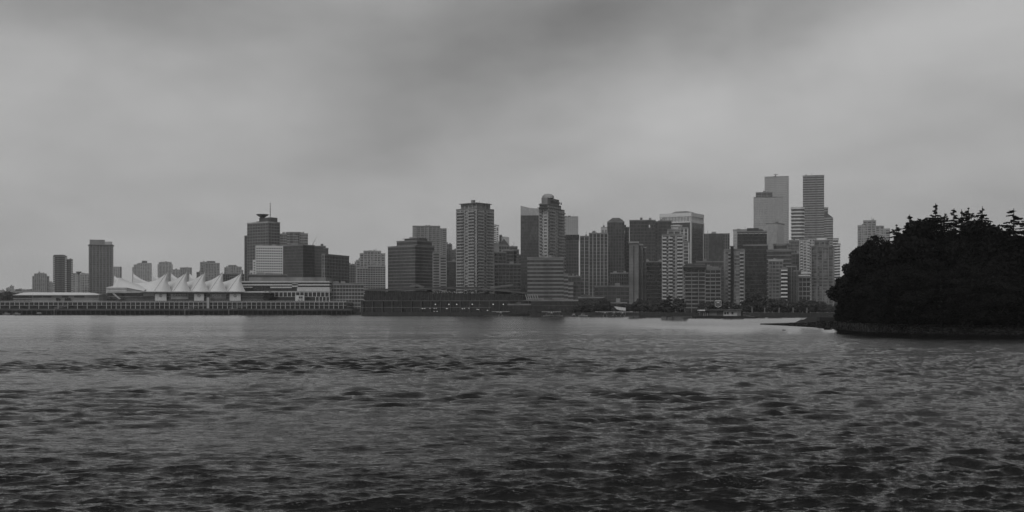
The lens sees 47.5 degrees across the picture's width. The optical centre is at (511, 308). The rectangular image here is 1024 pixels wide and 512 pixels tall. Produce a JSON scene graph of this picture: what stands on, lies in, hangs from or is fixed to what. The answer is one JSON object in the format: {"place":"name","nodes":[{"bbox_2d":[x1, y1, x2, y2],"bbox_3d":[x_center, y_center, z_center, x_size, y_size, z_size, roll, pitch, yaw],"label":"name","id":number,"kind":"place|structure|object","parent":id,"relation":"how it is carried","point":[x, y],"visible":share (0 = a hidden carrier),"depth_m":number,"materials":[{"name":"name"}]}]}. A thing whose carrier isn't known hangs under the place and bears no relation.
{"place":"outdoors","nodes":[
{"label":"outdoors","id":0,"kind":"place"},
{"bbox_2d":[32,272,48,291],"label":"apartment tower","id":1,"kind":"structure","parent":0,"point":[40,282],"depth_m":2499.51,"materials":[{"name":"grey concrete"}]},
{"bbox_2d":[53,255,72,291],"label":"balcony tower","id":2,"kind":"structure","parent":0,"point":[62,273],"depth_m":1849.69,"materials":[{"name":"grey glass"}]},
{"bbox_2d":[73,273,80,291],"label":"office block","id":3,"kind":"structure","parent":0,"point":[75,282],"depth_m":2199.81,"materials":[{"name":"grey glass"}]},
{"bbox_2d":[80,272,88,292],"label":"office block","id":4,"kind":"structure","parent":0,"point":[85,282],"depth_m":2250.43,"materials":[{"name":"grey concrete"}]},
{"bbox_2d":[88,240,113,294],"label":"tall slab tower","id":5,"kind":"structure","parent":0,"point":[101,268],"depth_m":1950.28,"materials":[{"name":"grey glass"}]},
{"bbox_2d":[113,267,121,282],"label":"apartment tower","id":6,"kind":"structure","parent":0,"point":[117,271],"depth_m":2900.48,"materials":[{"name":"grey concrete"}]},
{"bbox_2d":[132,261,151,282],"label":"apartment tower","id":7,"kind":"structure","parent":0,"point":[143,270],"depth_m":2701.06,"materials":[{"name":"grey concrete"}]},
{"bbox_2d":[157,261,172,281],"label":"apartment tower","id":8,"kind":"structure","parent":0,"point":[165,267],"depth_m":2800.03,"materials":[{"name":"grey concrete"}]},
{"bbox_2d":[180,267,191,281],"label":"office block","id":9,"kind":"structure","parent":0,"point":[184,270],"depth_m":2600.32,"materials":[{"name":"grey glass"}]},
{"bbox_2d":[200,261,219,281],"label":"apartment tower","id":10,"kind":"structure","parent":0,"point":[211,269],"depth_m":2297.61,"materials":[{"name":"grey concrete"}]},
{"bbox_2d":[219,272,243,281],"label":"warehouse","id":11,"kind":"structure","parent":0,"point":[226,277],"depth_m":1797.66,"materials":[{"name":"grey concrete"}]},
{"bbox_2d":[224,265,242,273],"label":"apartment block","id":12,"kind":"structure","parent":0,"point":[230,269],"depth_m":2299.71,"materials":[{"name":"grey concrete"}]},
{"bbox_2d":[244,236,246,280],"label":"slab annex","id":13,"kind":"object","parent":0,"point":[245,258],"visible":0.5,"depth_m":1639.73,"materials":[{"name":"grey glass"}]},
{"bbox_2d":[247,203,279,280],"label":"antenna tower","id":14,"kind":"structure","parent":0,"point":[263,230],"depth_m":1612.94,"materials":[{"name":"grey glass"}]},
{"bbox_2d":[250,240,282,273],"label":"hotel tower","id":15,"kind":"structure","parent":0,"point":[269,258],"depth_m":1350.45,"materials":[{"name":"white concrete"}]},
{"bbox_2d":[248,272,286,280],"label":"block","id":16,"kind":"structure","parent":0,"point":[260,274],"depth_m":1300.43,"materials":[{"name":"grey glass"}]},
{"bbox_2d":[280,232,307,245],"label":"round tower","id":17,"kind":"structure","parent":0,"point":[287,238],"depth_m":1750.49,"materials":[{"name":"grey glass"}]},
{"bbox_2d":[282,243,314,276],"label":"glass tower","id":18,"kind":"structure","parent":0,"point":[298,259],"depth_m":1429.41,"materials":[{"name":"grey glass"}]},
{"bbox_2d":[349,262,355,282],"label":"office block","id":19,"kind":"structure","parent":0,"point":[352,273],"depth_m":1749.72,"materials":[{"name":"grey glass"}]},
{"bbox_2d":[356,250,384,282],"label":"stepped tower","id":20,"kind":"structure","parent":0,"point":[369,257],"depth_m":1648.88,"materials":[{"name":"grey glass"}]},
{"bbox_2d":[357,264,385,297],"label":"apartment block","id":21,"kind":"structure","parent":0,"point":[372,276],"depth_m":1498.33,"materials":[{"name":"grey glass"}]},
{"bbox_2d":[388,237,434,291],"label":"office slab","id":22,"kind":"structure","parent":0,"point":[410,260],"depth_m":1362.56,"materials":[{"name":"grey glass"}]},
{"bbox_2d":[412,225,446,254],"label":"residential tower","id":23,"kind":"structure","parent":0,"point":[437,235],"depth_m":1700.47,"materials":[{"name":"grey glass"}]},
{"bbox_2d":[433,252,446,291],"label":"slim tower","id":24,"kind":"structure","parent":0,"point":[439,270],"depth_m":1199.88,"materials":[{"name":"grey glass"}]},
{"bbox_2d":[447,259,455,292],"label":"office block","id":25,"kind":"structure","parent":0,"point":[451,273],"depth_m":1249.98,"materials":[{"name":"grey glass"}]},
{"bbox_2d":[447,242,455,260],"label":"residential block","id":26,"kind":"structure","parent":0,"point":[451,254],"depth_m":1749.71,"materials":[{"name":"grey concrete"}]},
{"bbox_2d":[456,200,493,293],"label":"balcony tower","id":27,"kind":"structure","parent":0,"point":[474,244],"depth_m":1108.98,"materials":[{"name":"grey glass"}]},
{"bbox_2d":[499,239,508,251],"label":"pyramid roof block","id":28,"kind":"structure","parent":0,"point":[503,245],"depth_m":1399.99,"materials":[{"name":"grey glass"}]},
{"bbox_2d":[494,250,520,293],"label":"office block","id":29,"kind":"structure","parent":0,"point":[507,268],"depth_m":1244.73,"materials":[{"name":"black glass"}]},
{"bbox_2d":[0,315,1023,511],"bbox_3d":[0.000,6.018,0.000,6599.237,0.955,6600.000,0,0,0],"label":"water","id":30,"kind":"structure","parent":0,"point":[229,413],"depth_m":64.79,"materials":[{"name":"black liquid"}]},
{"bbox_2d":[692,309,755,317],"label":"fuel barge","id":31,"kind":"object","parent":30,"relation":"on","point":[706,313],"visible":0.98,"depth_m":709.10,"materials":[{"name":"black paint"}]},
{"bbox_2d":[0,0,1023,290],"label":"sky","id":32,"kind":"structure","parent":0,"point":[155,130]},
{"bbox_2d":[521,206,538,291],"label":"sail top tower","id":33,"kind":"structure","parent":0,"point":[529,232],"depth_m":1450.05,"materials":[{"name":"grey glass"}]},
{"bbox_2d":[538,194,565,273],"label":"hotel residence tower","id":34,"kind":"structure","parent":0,"point":[552,226],"depth_m":1046.42,"materials":[{"name":"grey glass"}]},
{"bbox_2d":[565,216,577,234],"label":"finned tower","id":35,"kind":"structure","parent":0,"point":[571,225],"depth_m":1999.65,"materials":[{"name":"grey glass"}]},
{"bbox_2d":[565,235,578,275],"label":"black top block","id":36,"kind":"structure","parent":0,"point":[572,254],"depth_m":1350.08,"materials":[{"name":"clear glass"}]},
{"bbox_2d":[580,231,607,296],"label":"striped tower","id":37,"kind":"structure","parent":0,"point":[593,258],"depth_m":1248.79,"materials":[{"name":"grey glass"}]},
{"bbox_2d":[360,312,834,315],"bbox_3d":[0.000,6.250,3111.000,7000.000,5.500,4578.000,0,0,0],"label":"city ground","id":38,"kind":"structure","parent":0,"point":[529,314],"depth_m":1000.19,"materials":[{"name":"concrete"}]},
{"bbox_2d":[0,291,358,314],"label":"pier terminal","id":39,"kind":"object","parent":38,"relation":"on","point":[195,302],"visible":0.92,"depth_m":1140.00,"materials":[{"name":"concrete"}]},
{"bbox_2d":[13,292,106,301],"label":"roofed hall","id":40,"kind":"structure","parent":39,"relation":"on","point":[53,296],"depth_m":1140.50,"materials":[{"name":"white paint"}]},
{"bbox_2d":[106,278,145,292],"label":"rounded theatre","id":41,"kind":"structure","parent":39,"relation":"on","point":[121,284],"depth_m":1151.22,"materials":[{"name":"white fabric"}]},
{"bbox_2d":[113,272,244,291],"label":"sail roof","id":42,"kind":"structure","parent":39,"relation":"on","point":[182,284],"depth_m":1145.73,"materials":[{"name":"white fabric"}]},
{"bbox_2d":[241,277,332,301],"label":"banded podium","id":43,"kind":"object","parent":39,"relation":"on","point":[301,289],"visible":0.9,"depth_m":1166.00,"materials":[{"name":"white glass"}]},
{"bbox_2d":[315,244,328,276],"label":"glass tower","id":44,"kind":"structure","parent":38,"relation":"on","point":[320,250],"depth_m":1480.09,"materials":[{"name":"grey glass"}]},
{"bbox_2d":[322,254,348,282],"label":"curtain wall block","id":45,"kind":"structure","parent":38,"relation":"on","point":[335,267],"depth_m":1274.27,"materials":[{"name":"grey glass"}]},
{"bbox_2d":[331,280,363,310],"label":"glass annex","id":46,"kind":"object","parent":38,"relation":"on","point":[342,291],"visible":0.66,"depth_m":1180.54,"materials":[{"name":"glass"}]},
{"bbox_2d":[0,311,834,316],"bbox_3d":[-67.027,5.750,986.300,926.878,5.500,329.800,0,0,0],"label":"seawall","id":47,"kind":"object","parent":38,"relation":"on","point":[580,313],"visible":0.33,"depth_m":961.40,"materials":[{"name":"concrete"}]},
{"bbox_2d":[360,284,538,312],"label":"convention hall","id":48,"kind":"structure","parent":38,"relation":"on","point":[385,300],"depth_m":977.00,"materials":[{"name":"black glass"}]},
{"bbox_2d":[494,225,498,242],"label":"sign tower","id":49,"kind":"structure","parent":38,"relation":"on","point":[496,232],"depth_m":1699.87,"materials":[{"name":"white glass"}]},
{"bbox_2d":[508,298,530,312],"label":"waterfront pavilion","id":50,"kind":"structure","parent":38,"relation":"on","point":[517,307],"depth_m":929.99,"materials":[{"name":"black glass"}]},
{"bbox_2d":[527,255,573,299],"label":"ribbon podium","id":51,"kind":"object","parent":38,"relation":"on","point":[547,277],"visible":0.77,"depth_m":990.08,"materials":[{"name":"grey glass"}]},
{"bbox_2d":[530,298,577,311],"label":"waterfront pavilion","id":52,"kind":"structure","parent":38,"relation":"on","point":[546,305],"depth_m":915.08,"materials":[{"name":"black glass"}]},
{"bbox_2d":[568,274,580,299],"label":"block","id":53,"kind":"structure","parent":38,"relation":"on","point":[576,279],"depth_m":1149.86,"materials":[{"name":"grey concrete"}]},
{"bbox_2d":[578,288,602,311],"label":"waterfront pavilion","id":54,"kind":"structure","parent":38,"relation":"on","point":[589,299],"depth_m":912.17,"materials":[{"name":"black glass"}]},
{"bbox_2d":[593,297,610,311],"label":"shore tree","id":55,"kind":"object","parent":38,"relation":"on","point":[602,302],"visible":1,"depth_m":897.04,"materials":[{"name":"black plant"}]},
{"bbox_2d":[594,283,628,303],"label":"block","id":56,"kind":"structure","parent":38,"relation":"on","point":[611,293],"depth_m":1049.80,"materials":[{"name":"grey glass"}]},
{"bbox_2d":[610,269,628,284],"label":"base block","id":57,"kind":"structure","parent":38,"relation":"on","point":[620,278],"depth_m":1179.89,"materials":[{"name":"grey concrete"}]},
{"bbox_2d":[629,241,638,311],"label":"slab tower","id":58,"kind":"structure","parent":38,"relation":"on","point":[633,271],"depth_m":999.93,"materials":[{"name":"grey concrete"}]},
{"bbox_2d":[639,244,642,311],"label":"slab tower","id":59,"kind":"structure","parent":38,"relation":"on","point":[640,271],"depth_m":1011.96,"materials":[{"name":"grey concrete"}]},
{"bbox_2d":[646,257,661,311],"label":"dark slab","id":60,"kind":"structure","parent":38,"relation":"on","point":[653,280],"depth_m":1149.98,"materials":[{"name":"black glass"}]},
{"bbox_2d":[672,300,685,311],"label":"shore tree","id":61,"kind":"object","parent":38,"relation":"on","point":[682,304],"visible":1,"depth_m":889.19,"materials":[{"name":"black plant"}]},
{"bbox_2d":[683,259,720,312],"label":"hotel","id":62,"kind":"structure","parent":38,"relation":"on","point":[702,283],"depth_m":900.35,"materials":[{"name":"black glass"}]},
{"bbox_2d":[696,259,723,306],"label":"block","id":63,"kind":"structure","parent":38,"relation":"on","point":[719,264],"depth_m":1248.14,"materials":[{"name":"grey concrete"}]},
{"bbox_2d":[743,294,760,310],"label":"shore tree","id":64,"kind":"object","parent":38,"relation":"on","point":[751,303],"visible":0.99,"depth_m":838.31,"materials":[{"name":"black plant"}]},
{"bbox_2d":[753,293,774,312],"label":"shore tree","id":65,"kind":"object","parent":38,"relation":"on","point":[767,304],"visible":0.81,"depth_m":842.93,"materials":[{"name":"black plant"}]},
{"bbox_2d":[768,258,782,312],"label":"apartment tower","id":66,"kind":"structure","parent":38,"relation":"on","point":[775,276],"depth_m":939.88,"materials":[{"name":"grey concrete"}]},
{"bbox_2d":[772,300,787,312],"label":"shore tree","id":67,"kind":"object","parent":38,"relation":"on","point":[778,303],"visible":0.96,"depth_m":839.85,"materials":[{"name":"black plant"}]},
{"bbox_2d":[781,268,787,312],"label":"white bar block","id":68,"kind":"structure","parent":38,"relation":"on","point":[784,283],"depth_m":924.77,"materials":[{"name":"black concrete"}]},
{"bbox_2d":[786,266,800,312],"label":"office block","id":69,"kind":"structure","parent":38,"relation":"on","point":[793,272],"depth_m":960.22,"materials":[{"name":"grey glass"}]},
{"bbox_2d":[796,299,811,311],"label":"shore tree","id":70,"kind":"object","parent":38,"relation":"on","point":[803,304],"visible":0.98,"depth_m":832.45,"materials":[{"name":"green plant"}]},
{"bbox_2d":[798,272,810,312],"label":"terrace block","id":71,"kind":"structure","parent":38,"relation":"on","point":[803,286],"depth_m":930.16,"materials":[{"name":"grey concrete"}]},
{"bbox_2d":[818,302,830,312],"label":"shore tree","id":72,"kind":"object","parent":38,"relation":"on","point":[824,307],"visible":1,"depth_m":841.56,"materials":[{"name":"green plant"}]},
{"bbox_2d":[607,218,623,285],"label":"chamfered tower","id":73,"kind":"structure","parent":0,"point":[615,229],"depth_m":1350.03,"materials":[{"name":"grey glass"}]},
{"bbox_2d":[624,225,628,271],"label":"shoulder block","id":74,"kind":"structure","parent":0,"point":[626,249],"depth_m":1379.95,"materials":[{"name":"grey concrete"}]},
{"bbox_2d":[643,247,646,311],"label":"slab tower","id":75,"kind":"structure","parent":0,"point":[644,272],"depth_m":1024.04,"materials":[{"name":"grey concrete"}]},
{"bbox_2d":[629,218,671,260],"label":"concave tower","id":76,"kind":"structure","parent":0,"point":[647,234],"depth_m":1280.41,"materials":[{"name":"grey concrete"}]},
{"bbox_2d":[662,225,688,311],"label":"domed balcony tower","id":77,"kind":"structure","parent":0,"point":[675,250],"depth_m":929.75,"materials":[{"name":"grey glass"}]},
{"bbox_2d":[659,211,703,262],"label":"white crown tower","id":78,"kind":"structure","parent":0,"point":[693,222],"depth_m":1512.29,"materials":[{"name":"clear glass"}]},
{"bbox_2d":[703,232,729,260],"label":"fluted tower","id":79,"kind":"structure","parent":0,"point":[716,244],"depth_m":1449.00,"materials":[{"name":"grey glass"}]},
{"bbox_2d":[724,246,744,312],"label":"slotted tower","id":80,"kind":"structure","parent":0,"point":[734,275],"depth_m":919.55,"materials":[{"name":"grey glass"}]},
{"bbox_2d":[730,229,746,248],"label":"hazy block","id":81,"kind":"structure","parent":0,"point":[735,238],"depth_m":1501.23,"materials":[{"name":"grey glass"}]},
{"bbox_2d":[737,228,767,311],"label":"black tower","id":82,"kind":"structure","parent":0,"point":[752,242],"depth_m":1148.58,"materials":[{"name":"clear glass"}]},
{"bbox_2d":[754,191,782,230],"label":"tall glass tower","id":83,"kind":"structure","parent":0,"point":[768,206],"depth_m":2001.05,"materials":[{"name":"grey glass"}]},
{"bbox_2d":[766,221,784,249],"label":"glass cube tower","id":84,"kind":"structure","parent":0,"point":[775,232],"depth_m":1655.95,"materials":[{"name":"grey glass"}]},
{"bbox_2d":[765,176,788,242],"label":"tall glass tower","id":85,"kind":"structure","parent":0,"point":[777,185],"depth_m":2297.05,"materials":[{"name":"grey glass"}]},
{"bbox_2d":[766,243,791,311],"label":"office tower","id":86,"kind":"structure","parent":0,"point":[781,251],"depth_m":1121.08,"materials":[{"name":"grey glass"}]},
{"bbox_2d":[785,238,798,252],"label":"office tower","id":87,"kind":"structure","parent":0,"point":[793,245],"depth_m":1499.63,"materials":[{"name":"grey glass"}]},
{"bbox_2d":[791,251,798,269],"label":"block","id":88,"kind":"structure","parent":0,"point":[794,259],"depth_m":1301.16,"materials":[{"name":"grey glass"}]},
{"bbox_2d":[791,207,804,239],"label":"white balcony tower","id":89,"kind":"structure","parent":0,"point":[797,223],"depth_m":1800.19,"materials":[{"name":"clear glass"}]},
{"bbox_2d":[799,238,814,300],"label":"balcony tower","id":90,"kind":"structure","parent":0,"point":[806,244],"depth_m":1180.05,"materials":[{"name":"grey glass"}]},
{"bbox_2d":[803,174,832,245],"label":"tallest tower","id":91,"kind":"structure","parent":0,"point":[818,220],"depth_m":2051.01,"materials":[{"name":"grey glass"}]},
{"bbox_2d":[811,238,834,305],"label":"round balcony tower","id":92,"kind":"structure","parent":0,"point":[822,265],"depth_m":1020.53,"materials":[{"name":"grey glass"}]},
{"bbox_2d":[832,238,840,279],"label":"white ladder tower","id":93,"kind":"structure","parent":0,"point":[836,244],"depth_m":1249.66,"materials":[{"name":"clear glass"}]},
{"bbox_2d":[797,315,879,327],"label":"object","id":94,"kind":"structure","parent":0,"point":[810,319],"depth_m":424.21,"materials":[{"name":"soil"}]},
{"bbox_2d":[832,252,852,311],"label":"broadleaf tree","id":95,"kind":"object","parent":94,"relation":"on","point":[840,280],"visible":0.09,"depth_m":349.84,"materials":[{"name":"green plant"}]},
{"bbox_2d":[825,245,870,307],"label":"broadleaf tree","id":96,"kind":"object","parent":94,"relation":"on","point":[852,272],"visible":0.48,"depth_m":337.75,"materials":[{"name":"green plant"}]},
{"bbox_2d":[849,239,875,304],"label":"conifer","id":97,"kind":"object","parent":94,"relation":"on","point":[872,268],"visible":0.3,"depth_m":334.32,"materials":[{"name":"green plant"}]},
{"bbox_2d":[857,235,894,281],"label":"broadleaf tree","id":98,"kind":"object","parent":94,"relation":"on","point":[873,247],"visible":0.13,"depth_m":332.98,"materials":[{"name":"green plant"}]},
{"bbox_2d":[877,224,902,264],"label":"conifer","id":99,"kind":"object","parent":94,"relation":"on","point":[898,229],"visible":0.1,"depth_m":329.72,"materials":[{"name":"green plant"}]},
{"bbox_2d":[873,217,949,269],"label":"broadleaf tree","id":100,"kind":"object","parent":94,"relation":"on","point":[913,237],"visible":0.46,"depth_m":315.56,"materials":[{"name":"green plant"}]},
{"bbox_2d":[837,311,1023,325],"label":"undergrowth","id":101,"kind":"object","parent":94,"relation":"on","point":[881,320],"visible":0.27,"depth_m":305.48,"materials":[{"name":"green plant"}]},
{"bbox_2d":[909,203,955,270],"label":"conifer","id":102,"kind":"object","parent":94,"relation":"on","point":[937,237],"visible":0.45,"depth_m":308.71,"materials":[{"name":"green plant"}]},
{"bbox_2d":[927,214,955,267],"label":"conifer","id":103,"kind":"object","parent":94,"relation":"on","point":[945,233],"visible":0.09,"depth_m":314.52,"materials":[{"name":"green plant"}]},
{"bbox_2d":[922,209,966,267],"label":"conifer","id":104,"kind":"object","parent":94,"relation":"on","point":[953,229],"visible":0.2,"depth_m":311.98,"materials":[{"name":"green plant"}]},
{"bbox_2d":[946,209,972,260],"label":"conifer","id":105,"kind":"object","parent":94,"relation":"on","point":[960,220],"visible":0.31,"depth_m":305.17,"materials":[{"name":"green plant"}]},
{"bbox_2d":[942,218,999,265],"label":"broadleaf tree","id":106,"kind":"object","parent":94,"relation":"on","point":[950,251],"visible":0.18,"depth_m":302.82,"materials":[{"name":"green plant"}]},
{"bbox_2d":[967,206,996,265],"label":"conifer","id":107,"kind":"object","parent":94,"relation":"on","point":[979,229],"visible":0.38,"depth_m":299.19,"materials":[{"name":"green plant"}]},
{"bbox_2d":[963,224,1012,278],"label":"broadleaf tree","id":108,"kind":"object","parent":94,"relation":"on","point":[990,242],"visible":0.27,"depth_m":297.73,"materials":[{"name":"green plant"}]},
{"bbox_2d":[983,209,1023,309],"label":"conifer","id":109,"kind":"object","parent":94,"relation":"on","point":[1010,230],"visible":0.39,"depth_m":291.83,"materials":[{"name":"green plant"}]},
{"bbox_2d":[1006,221,1023,279],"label":"conifer","id":110,"kind":"object","parent":94,"relation":"on","point":[1020,237],"visible":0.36,"depth_m":289.34,"materials":[{"name":"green plant"}]},
{"bbox_2d":[858,217,889,246],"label":"apartment tower","id":111,"kind":"structure","parent":0,"point":[868,229],"depth_m":1701.58,"materials":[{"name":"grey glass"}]},
{"bbox_2d":[764,321,1023,334],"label":"rocky spit","id":112,"kind":"structure","parent":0,"point":[961,329],"depth_m":287.79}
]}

